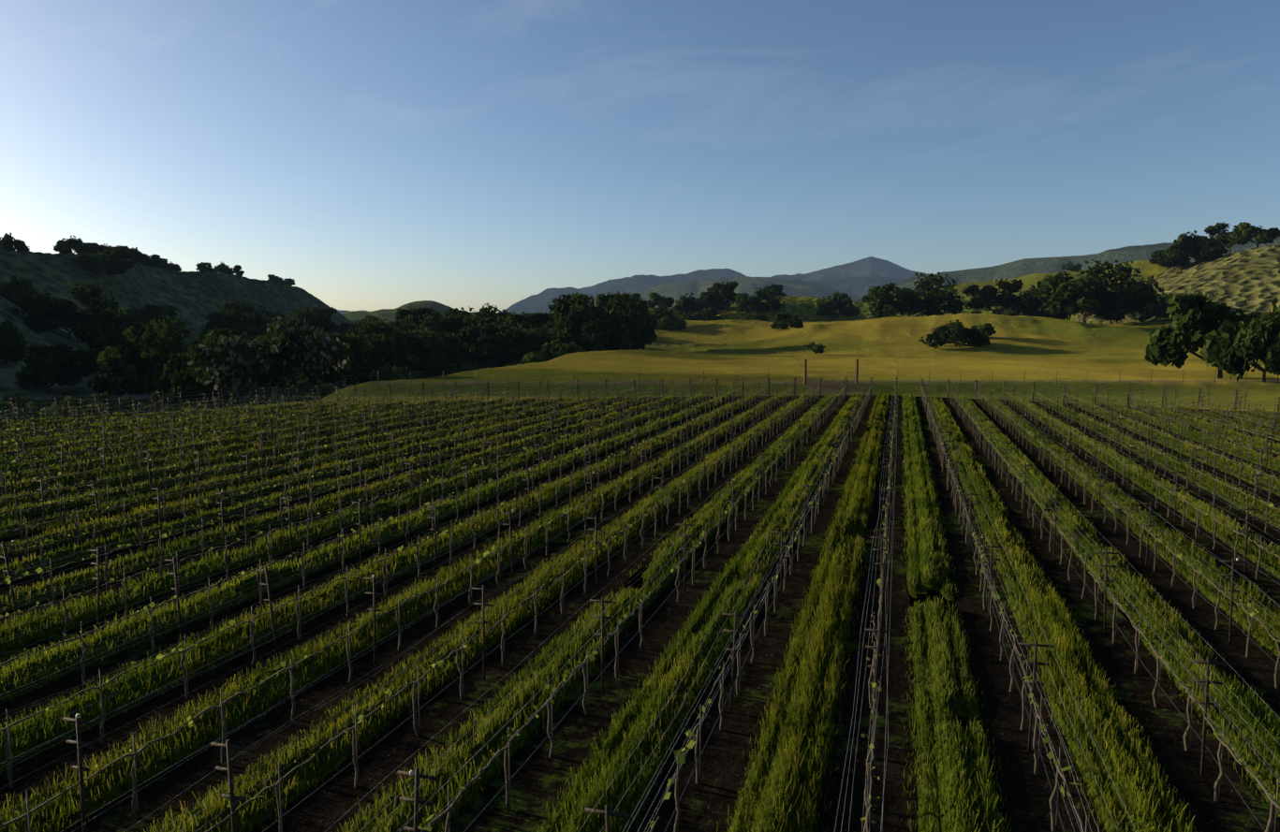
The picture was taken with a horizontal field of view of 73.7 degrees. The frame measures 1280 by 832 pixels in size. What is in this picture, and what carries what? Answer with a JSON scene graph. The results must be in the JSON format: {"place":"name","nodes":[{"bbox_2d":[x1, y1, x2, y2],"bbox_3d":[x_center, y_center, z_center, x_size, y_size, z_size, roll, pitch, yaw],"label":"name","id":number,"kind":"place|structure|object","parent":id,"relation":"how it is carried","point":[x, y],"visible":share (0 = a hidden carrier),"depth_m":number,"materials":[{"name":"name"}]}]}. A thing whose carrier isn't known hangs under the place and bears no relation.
{"place":"outdoors","nodes":[
{"label":"outdoors","id":0,"kind":"place"},
{"bbox_2d":[113,392,150,399],"bbox_3d":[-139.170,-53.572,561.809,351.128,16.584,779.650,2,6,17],"label":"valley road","id":1,"kind":"structure","parent":0,"point":[138,396],"depth_m":150.62,"materials":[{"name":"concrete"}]},
{"bbox_2d":[0,371,904,417],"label":"fence wires","id":2,"kind":"object","parent":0,"point":[485,395],"visible":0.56,"depth_m":94.04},
{"bbox_2d":[0,395,1279,831],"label":"vineyard soil","id":3,"kind":"structure","parent":0,"point":[706,803],"depth_m":18.05,"materials":[{"name":"soil"}]},
{"bbox_2d":[0,369,1278,420],"bbox_3d":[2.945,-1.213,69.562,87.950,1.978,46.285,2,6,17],"label":"fence posts","id":4,"kind":"object","parent":3,"relation":"on","point":[162,396],"visible":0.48,"depth_m":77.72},
{"bbox_2d":[0,394,1279,831],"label":"grass strips","id":5,"kind":"object","parent":3,"relation":"on","point":[923,673],"visible":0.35,"depth_m":19.52,"materials":[{"name":"plant"}]},
{"bbox_2d":[0,391,1279,831],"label":"cover crop blades","id":6,"kind":"object","parent":3,"relation":"on","point":[813,590],"visible":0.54,"depth_m":21.08,"materials":[{"name":"plant"}]},
{"bbox_2d":[0,378,1279,831],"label":"trellis posts","id":7,"kind":"object","parent":3,"relation":"on","point":[416,801],"visible":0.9,"depth_m":26.10,"materials":[{"name":"metal"}]},
{"bbox_2d":[11,383,1259,776],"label":"post tags","id":8,"kind":"object","parent":7,"relation":"attached to","point":[513,511],"visible":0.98,"depth_m":19.96,"materials":[{"name":"grey"}]},
{"bbox_2d":[0,379,1279,831],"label":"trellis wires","id":9,"kind":"object","parent":7,"relation":"attached to","point":[511,565],"visible":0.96,"depth_m":22.49,"materials":[{"name":"metal"}]},
{"bbox_2d":[0,385,1279,831],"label":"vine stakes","id":10,"kind":"object","parent":3,"relation":"on","point":[586,564],"visible":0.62,"depth_m":26.44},
{"bbox_2d":[0,386,1279,831],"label":"trellis","id":11,"kind":"object","parent":3,"relation":"on","point":[873,738],"depth_m":25.20,"materials":[{"name":"metal"}]},
{"bbox_2d":[0,236,1279,422],"bbox_3d":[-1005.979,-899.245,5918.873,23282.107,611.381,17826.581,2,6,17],"label":"hills","id":12,"kind":"structure","parent":0,"point":[734,347],"depth_m":222.53,"materials":[{"name":"plant"}]},
{"bbox_2d":[0,319,27,366],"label":"oak","id":13,"kind":"object","parent":12,"relation":"on","point":[12,342],"visible":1,"depth_m":158.12,"materials":[{"name":"green plant"}]},
{"bbox_2d":[0,233,29,251],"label":"tree","id":14,"kind":"object","parent":12,"relation":"on","point":[7,242],"visible":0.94,"depth_m":321.08,"materials":[{"name":"green plant"}]},
{"bbox_2d":[0,394,44,422],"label":"oak","id":15,"kind":"object","parent":12,"relation":"on","point":[4,401],"visible":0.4,"depth_m":108.36,"materials":[{"name":"green plant"}]},
{"bbox_2d":[0,272,51,310],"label":"oak","id":16,"kind":"object","parent":12,"relation":"on","point":[12,291],"visible":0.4,"depth_m":216.64,"materials":[{"name":"green plant"}]},
{"bbox_2d":[14,343,87,394],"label":"oak","id":17,"kind":"object","parent":12,"relation":"on","point":[45,366],"visible":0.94,"depth_m":146.16,"materials":[{"name":"green plant"}]},
{"bbox_2d":[11,396,111,421],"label":"bush","id":18,"kind":"object","parent":12,"relation":"on","point":[67,399],"visible":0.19,"depth_m":96.80,"materials":[{"name":"green plant"}]},
{"bbox_2d":[12,280,127,339],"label":"oak","id":19,"kind":"object","parent":12,"relation":"on","point":[61,313],"visible":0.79,"depth_m":190.04,"materials":[{"name":"green plant"}]},
{"bbox_2d":[52,235,89,254],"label":"tree","id":20,"kind":"object","parent":12,"relation":"on","point":[69,245],"visible":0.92,"depth_m":360.32,"materials":[{"name":"green plant"}]},
{"bbox_2d":[83,242,104,253],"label":"tree","id":21,"kind":"object","parent":12,"relation":"on","point":[95,248],"visible":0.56,"depth_m":382.06,"materials":[{"name":"green plant"}]},
{"bbox_2d":[61,321,138,397],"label":"oak","id":22,"kind":"object","parent":12,"relation":"on","point":[98,339],"visible":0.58,"depth_m":144.73,"materials":[{"name":"green plant"}]},
{"bbox_2d":[71,246,136,277],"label":"oak","id":23,"kind":"object","parent":12,"relation":"on","point":[112,260],"visible":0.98,"depth_m":331.30,"materials":[{"name":"green plant"}]},
{"bbox_2d":[77,391,144,416],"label":"bush","id":24,"kind":"object","parent":12,"relation":"on","point":[104,397],"visible":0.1,"depth_m":106.50,"materials":[{"name":"green plant"}]},
{"bbox_2d":[116,245,143,261],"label":"tree","id":25,"kind":"object","parent":12,"relation":"on","point":[136,255],"visible":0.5,"depth_m":418.82,"materials":[{"name":"green plant"}]},
{"bbox_2d":[87,317,189,397],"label":"oak","id":26,"kind":"object","parent":12,"relation":"on","point":[137,369],"visible":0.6,"depth_m":124.63,"materials":[{"name":"green plant"}]},
{"bbox_2d":[90,307,187,346],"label":"oak","id":27,"kind":"object","parent":12,"relation":"on","point":[111,316],"visible":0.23,"depth_m":186.78,"materials":[{"name":"green plant"}]},
{"bbox_2d":[132,246,153,265],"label":"tree","id":28,"kind":"object","parent":12,"relation":"on","point":[147,260],"visible":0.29,"depth_m":429.82,"materials":[{"name":"green plant"}]},
{"bbox_2d":[143,254,164,268],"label":"tree","id":29,"kind":"object","parent":12,"relation":"on","point":[155,261],"visible":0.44,"depth_m":440.70,"materials":[{"name":"green plant"}]},
{"bbox_2d":[120,304,190,338],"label":"oak","id":30,"kind":"object","parent":12,"relation":"on","point":[147,311],"visible":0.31,"depth_m":259.65,"materials":[{"name":"green plant"}]},
{"bbox_2d":[153,400,205,412],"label":"bush","id":31,"kind":"object","parent":12,"relation":"on","point":[185,407],"visible":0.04,"depth_m":101.69,"materials":[{"name":"green plant"}]},
{"bbox_2d":[146,346,235,412],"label":"oak","id":32,"kind":"object","parent":12,"relation":"on","point":[181,380],"visible":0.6,"depth_m":112.98,"materials":[{"name":"green plant"}]},
{"bbox_2d":[195,262,215,272],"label":"tree","id":33,"kind":"object","parent":12,"relation":"on","point":[204,267],"visible":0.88,"depth_m":521.40,"materials":[{"name":"green plant"}]},
{"bbox_2d":[181,326,250,349],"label":"oak","id":34,"kind":"object","parent":12,"relation":"on","point":[223,332],"visible":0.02,"depth_m":180.13,"materials":[{"name":"green plant"}]},
{"bbox_2d":[213,261,234,274],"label":"tree","id":35,"kind":"object","parent":12,"relation":"on","point":[222,268],"visible":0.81,"depth_m":546.88,"materials":[{"name":"green plant"}]},
{"bbox_2d":[226,264,244,276],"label":"tree","id":36,"kind":"object","parent":12,"relation":"on","point":[237,269],"visible":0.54,"depth_m":569.48,"materials":[{"name":"green plant"}]},
{"bbox_2d":[201,299,270,337],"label":"oak","id":37,"kind":"object","parent":12,"relation":"on","point":[227,316],"visible":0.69,"depth_m":254.33,"materials":[{"name":"green plant"}]},
{"bbox_2d":[245,304,290,337],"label":"oak","id":38,"kind":"object","parent":12,"relation":"on","point":[270,315],"visible":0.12,"depth_m":363.22,"materials":[{"name":"green plant"}]},
{"bbox_2d":[187,315,350,404],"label":"oak","id":39,"kind":"object","parent":12,"relation":"on","point":[238,364],"visible":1,"depth_m":108.99,"materials":[{"name":"green plant"}]},
{"bbox_2d":[242,334,300,392],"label":"oak","id":40,"kind":"object","parent":12,"relation":"on","point":[251,339],"visible":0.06,"depth_m":162.50,"materials":[{"name":"green plant"}]},
{"bbox_2d":[267,274,284,284],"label":"tree","id":41,"kind":"object","parent":12,"relation":"on","point":[272,278],"visible":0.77,"depth_m":674.78,"materials":[{"name":"green plant"}]},
{"bbox_2d":[286,379,334,402],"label":"oak","id":42,"kind":"object","parent":12,"relation":"on","point":[303,388],"visible":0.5,"depth_m":124.58,"materials":[{"name":"green plant"}]},
{"bbox_2d":[289,305,344,334],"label":"oak","id":43,"kind":"object","parent":12,"relation":"on","point":[318,316],"visible":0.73,"depth_m":293.17,"materials":[{"name":"green plant"}]},
{"bbox_2d":[295,332,383,389],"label":"oak","id":44,"kind":"object","parent":12,"relation":"on","point":[359,357],"visible":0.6,"depth_m":150.65,"materials":[{"name":"green plant"}]},
{"bbox_2d":[338,315,380,335],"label":"oak","id":45,"kind":"object","parent":12,"relation":"on","point":[345,326],"visible":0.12,"depth_m":401.00,"materials":[{"name":"green plant"}]},
{"bbox_2d":[344,326,399,336],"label":"oak","id":46,"kind":"object","parent":12,"relation":"on","point":[356,331],"visible":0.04,"depth_m":209.04,"materials":[{"name":"green plant"}]},
{"bbox_2d":[356,319,426,370],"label":"oak","id":47,"kind":"object","parent":12,"relation":"on","point":[372,329],"visible":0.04,"depth_m":202.89,"materials":[{"name":"green plant"}]},
{"bbox_2d":[367,362,416,382],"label":"oak","id":48,"kind":"object","parent":12,"relation":"on","point":[387,369],"visible":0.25,"depth_m":143.14,"materials":[{"name":"green plant"}]},
{"bbox_2d":[376,365,423,379],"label":"oak","id":49,"kind":"object","parent":12,"relation":"on","point":[418,375],"visible":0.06,"depth_m":178.53,"materials":[{"name":"green plant"}]},
{"bbox_2d":[393,306,442,331],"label":"oak","id":50,"kind":"object","parent":12,"relation":"on","point":[413,313],"visible":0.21,"depth_m":248.57,"materials":[{"name":"green plant"}]},
{"bbox_2d":[378,329,469,378],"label":"oak","id":51,"kind":"object","parent":12,"relation":"on","point":[437,359],"visible":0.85,"depth_m":192.01,"materials":[{"name":"green plant"}]},
{"bbox_2d":[398,314,472,364],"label":"oak","id":52,"kind":"object","parent":12,"relation":"on","point":[408,319],"visible":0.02,"depth_m":241.27,"materials":[{"name":"green plant"}]},
{"bbox_2d":[409,313,467,357],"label":"oak","id":53,"kind":"object","parent":12,"relation":"on","point":[449,341],"visible":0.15,"depth_m":238.90,"materials":[{"name":"green plant"}]},
{"bbox_2d":[426,312,470,353],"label":"oak","id":54,"kind":"object","parent":12,"relation":"on","point":[454,331],"visible":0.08,"depth_m":241.84,"materials":[{"name":"green plant"}]},
{"bbox_2d":[440,362,470,376],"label":"bush","id":55,"kind":"object","parent":12,"relation":"on","point":[453,366],"visible":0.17,"depth_m":193.24,"materials":[{"name":"green plant"}]},
{"bbox_2d":[433,359,480,377],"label":"bush","id":56,"kind":"object","parent":12,"relation":"on","point":[471,367],"visible":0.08,"depth_m":195.10,"materials":[{"name":"green plant"}]},
{"bbox_2d":[443,306,496,358],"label":"oak","id":57,"kind":"object","parent":12,"relation":"on","point":[458,316],"visible":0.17,"depth_m":241.99,"materials":[{"name":"green plant"}]},
{"bbox_2d":[470,303,508,366],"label":"oak","id":58,"kind":"object","parent":12,"relation":"on","point":[500,314],"visible":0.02,"depth_m":261.70,"materials":[{"name":"green plant"}]},
{"bbox_2d":[455,322,525,368],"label":"oak","id":59,"kind":"object","parent":12,"relation":"on","point":[486,351],"visible":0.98,"depth_m":205.66,"materials":[{"name":"green plant"}]},
{"bbox_2d":[475,315,506,367],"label":"oak","id":60,"kind":"object","parent":12,"relation":"on","point":[489,321],"depth_m":240.31,"materials":[{"name":"green plant"}]},
{"bbox_2d":[485,310,544,367],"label":"oak","id":61,"kind":"object","parent":12,"relation":"on","point":[515,321],"depth_m":235.03,"materials":[{"name":"green plant"}]},
{"bbox_2d":[489,310,559,367],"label":"oak","id":62,"kind":"object","parent":12,"relation":"on","point":[531,321],"visible":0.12,"depth_m":234.47,"materials":[{"name":"green plant"}]},
{"bbox_2d":[480,321,571,364],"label":"oak","id":63,"kind":"object","parent":12,"relation":"on","point":[533,341],"visible":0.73,"depth_m":211.98,"materials":[{"name":"green plant"}]},
{"bbox_2d":[520,348,551,364],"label":"bush","id":64,"kind":"object","parent":12,"relation":"on","point":[530,358],"visible":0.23,"depth_m":183.42,"materials":[{"name":"green plant"}]},
{"bbox_2d":[536,346,566,361],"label":"bush","id":65,"kind":"object","parent":12,"relation":"on","point":[549,357],"visible":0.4,"depth_m":185.40,"materials":[{"name":"green plant"}]},
{"bbox_2d":[541,338,580,358],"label":"bush","id":66,"kind":"object","parent":12,"relation":"on","point":[568,349],"visible":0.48,"depth_m":187.40,"materials":[{"name":"green plant"}]},
{"bbox_2d":[541,292,639,351],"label":"oak","id":67,"kind":"object","parent":12,"relation":"on","point":[561,308],"visible":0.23,"depth_m":227.48,"materials":[{"name":"green plant"}]},
{"bbox_2d":[559,303,623,352],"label":"oak","id":68,"kind":"object","parent":12,"relation":"on","point":[598,333],"visible":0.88,"depth_m":219.21,"materials":[{"name":"green plant"}]},
{"bbox_2d":[602,296,636,311],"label":"oak","id":69,"kind":"object","parent":12,"relation":"on","point":[608,303],"depth_m":248.92,"materials":[{"name":"green plant"}]},
{"bbox_2d":[593,291,657,345],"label":"oak","id":70,"kind":"object","parent":12,"relation":"on","point":[649,331],"visible":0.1,"depth_m":251.32,"materials":[{"name":"green plant"}]},
{"bbox_2d":[603,290,647,350],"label":"oak","id":71,"kind":"object","parent":12,"relation":"on","point":[637,337],"visible":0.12,"depth_m":241.92,"materials":[{"name":"green plant"}]},
{"bbox_2d":[0,391,1279,831],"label":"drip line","id":72,"kind":"object","parent":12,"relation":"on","point":[506,566],"visible":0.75,"depth_m":22.82,"materials":[{"name":"black"}]},
{"bbox_2d":[646,292,674,308],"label":"oak","id":73,"kind":"object","parent":12,"relation":"on","point":[656,300],"visible":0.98,"depth_m":512.71,"materials":[{"name":"green plant"}]},
{"bbox_2d":[647,307,676,326],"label":"oak","id":74,"kind":"object","parent":12,"relation":"on","point":[655,315],"visible":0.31,"depth_m":324.02,"materials":[{"name":"green plant"}]},
{"bbox_2d":[654,315,687,331],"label":"oak","id":75,"kind":"object","parent":12,"relation":"on","point":[664,322],"visible":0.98,"depth_m":315.02,"materials":[{"name":"green plant"}]},
{"bbox_2d":[670,292,711,320],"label":"oak","id":76,"kind":"object","parent":12,"relation":"on","point":[687,304],"visible":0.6,"depth_m":461.58,"materials":[{"name":"green plant"}]},
{"bbox_2d":[678,307,722,321],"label":"oak","id":77,"kind":"object","parent":12,"relation":"on","point":[709,314],"visible":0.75,"depth_m":444.50,"materials":[{"name":"green plant"}]},
{"bbox_2d":[699,292,732,310],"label":"oak","id":78,"kind":"object","parent":12,"relation":"on","point":[717,305],"visible":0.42,"depth_m":478.35,"materials":[{"name":"green plant"}]},
{"bbox_2d":[698,280,742,312],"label":"oak","id":79,"kind":"object","parent":12,"relation":"on","point":[724,291],"visible":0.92,"depth_m":469.16,"materials":[{"name":"green plant"}]},
{"bbox_2d":[744,310,769,321],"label":"oak","id":80,"kind":"object","parent":12,"relation":"on","point":[755,316],"visible":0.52,"depth_m":398.72,"materials":[{"name":"green plant"}]},
{"bbox_2d":[731,287,785,312],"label":"oak","id":81,"kind":"object","parent":12,"relation":"on","point":[746,303],"visible":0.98,"depth_m":451.59,"materials":[{"name":"green plant"}]},
{"bbox_2d":[758,283,788,297],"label":"oak","id":82,"kind":"object","parent":12,"relation":"on","point":[777,287],"visible":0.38,"depth_m":540.91,"materials":[{"name":"green plant"}]},
{"bbox_2d":[769,312,804,330],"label":"oak","id":83,"kind":"object","parent":12,"relation":"on","point":[785,321],"visible":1,"depth_m":292.50,"materials":[{"name":"green plant"}]},
{"bbox_2d":[803,341,825,353],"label":"bush","id":84,"kind":"object","parent":12,"relation":"on","point":[815,348],"visible":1,"depth_m":195.03,"materials":[{"name":"green plant"}]},
{"bbox_2d":[803,359,858,384],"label":"gate posts","id":85,"kind":"object","parent":12,"relation":"on","point":[857,371],"visible":0.79,"depth_m":94.97,"materials":[{"name":"brown wood"}]},
{"bbox_2d":[806,371,855,381],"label":"farm gate","id":86,"kind":"structure","parent":85,"relation":"attached to","point":[822,376],"depth_m":95.08,"materials":[{"name":"grey"}]},
{"bbox_2d":[815,291,860,318],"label":"oak","id":87,"kind":"object","parent":12,"relation":"on","point":[829,306],"visible":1,"depth_m":445.93,"materials":[{"name":"green plant"}]},
{"bbox_2d":[863,271,967,317],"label":"oak","id":88,"kind":"object","parent":12,"relation":"on","point":[910,301],"visible":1,"depth_m":305.77,"materials":[{"name":"green plant"}]},
{"bbox_2d":[918,319,990,348],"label":"oak","id":89,"kind":"object","parent":12,"relation":"on","point":[957,332],"visible":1,"depth_m":198.13,"materials":[{"name":"green plant"}]},
{"bbox_2d":[970,322,996,336],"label":"oak","id":90,"kind":"object","parent":12,"relation":"on","point":[986,329],"visible":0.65,"depth_m":210.13,"materials":[{"name":"green plant"}]},
{"bbox_2d":[962,278,1023,314],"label":"oak","id":91,"kind":"object","parent":12,"relation":"on","point":[1007,299],"visible":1,"depth_m":299.43,"materials":[{"name":"green plant"}]},
{"bbox_2d":[990,295,1046,317],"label":"oak","id":92,"kind":"object","parent":12,"relation":"on","point":[1030,312],"visible":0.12,"depth_m":309.60,"materials":[{"name":"green plant"}]},
{"bbox_2d":[1002,283,1071,320],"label":"oak","id":93,"kind":"object","parent":12,"relation":"on","point":[1030,301],"visible":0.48,"depth_m":305.27,"materials":[{"name":"green plant"}]},
{"bbox_2d":[1060,262,1082,271],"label":"oak","id":94,"kind":"object","parent":12,"relation":"on","point":[1070,266],"visible":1,"depth_m":730.83,"materials":[{"name":"green plant"}]},
{"bbox_2d":[1029,259,1164,323],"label":"oak","id":95,"kind":"object","parent":12,"relation":"on","point":[1087,293],"visible":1,"depth_m":248.16,"materials":[{"name":"green plant"}]},
{"bbox_2d":[1104,279,1140,323],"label":"oak","id":96,"kind":"object","parent":12,"relation":"on","point":[1125,307],"visible":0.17,"depth_m":253.33,"materials":[{"name":"green plant"}]},
{"bbox_2d":[1103,290,1173,323],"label":"oak","id":97,"kind":"object","parent":12,"relation":"on","point":[1159,310],"visible":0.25,"depth_m":277.74,"materials":[{"name":"green plant"}]},
{"bbox_2d":[1148,249,1191,270],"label":"oak","id":98,"kind":"object","parent":12,"relation":"on","point":[1160,257],"visible":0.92,"depth_m":380.10,"materials":[{"name":"green plant"}]},
{"bbox_2d":[1165,230,1225,264],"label":"oak","id":99,"kind":"object","parent":12,"relation":"on","point":[1203,248],"visible":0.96,"depth_m":375.42,"materials":[{"name":"green plant"}]},
{"bbox_2d":[1144,290,1269,378],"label":"oak","id":100,"kind":"object","parent":12,"relation":"on","point":[1208,329],"visible":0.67,"depth_m":106.48,"materials":[{"name":"green plant"}]},
{"bbox_2d":[1204,222,1263,253],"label":"oak","id":101,"kind":"object","parent":12,"relation":"on","point":[1218,229],"visible":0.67,"depth_m":382.02,"materials":[{"name":"green plant"}]},
{"bbox_2d":[1221,296,1279,382],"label":"oak","id":102,"kind":"object","parent":12,"relation":"on","point":[1251,340],"visible":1,"depth_m":94.92,"materials":[{"name":"green plant"}]},
{"bbox_2d":[1226,221,1279,247],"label":"oak","id":103,"kind":"object","parent":12,"relation":"on","point":[1246,232],"visible":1,"depth_m":359.51,"materials":[{"name":"green plant"}]},
{"bbox_2d":[0,0,1279,312],"label":"sky","id":104,"kind":"structure","parent":0,"point":[370,155],"materials":[{"name":"blue"}]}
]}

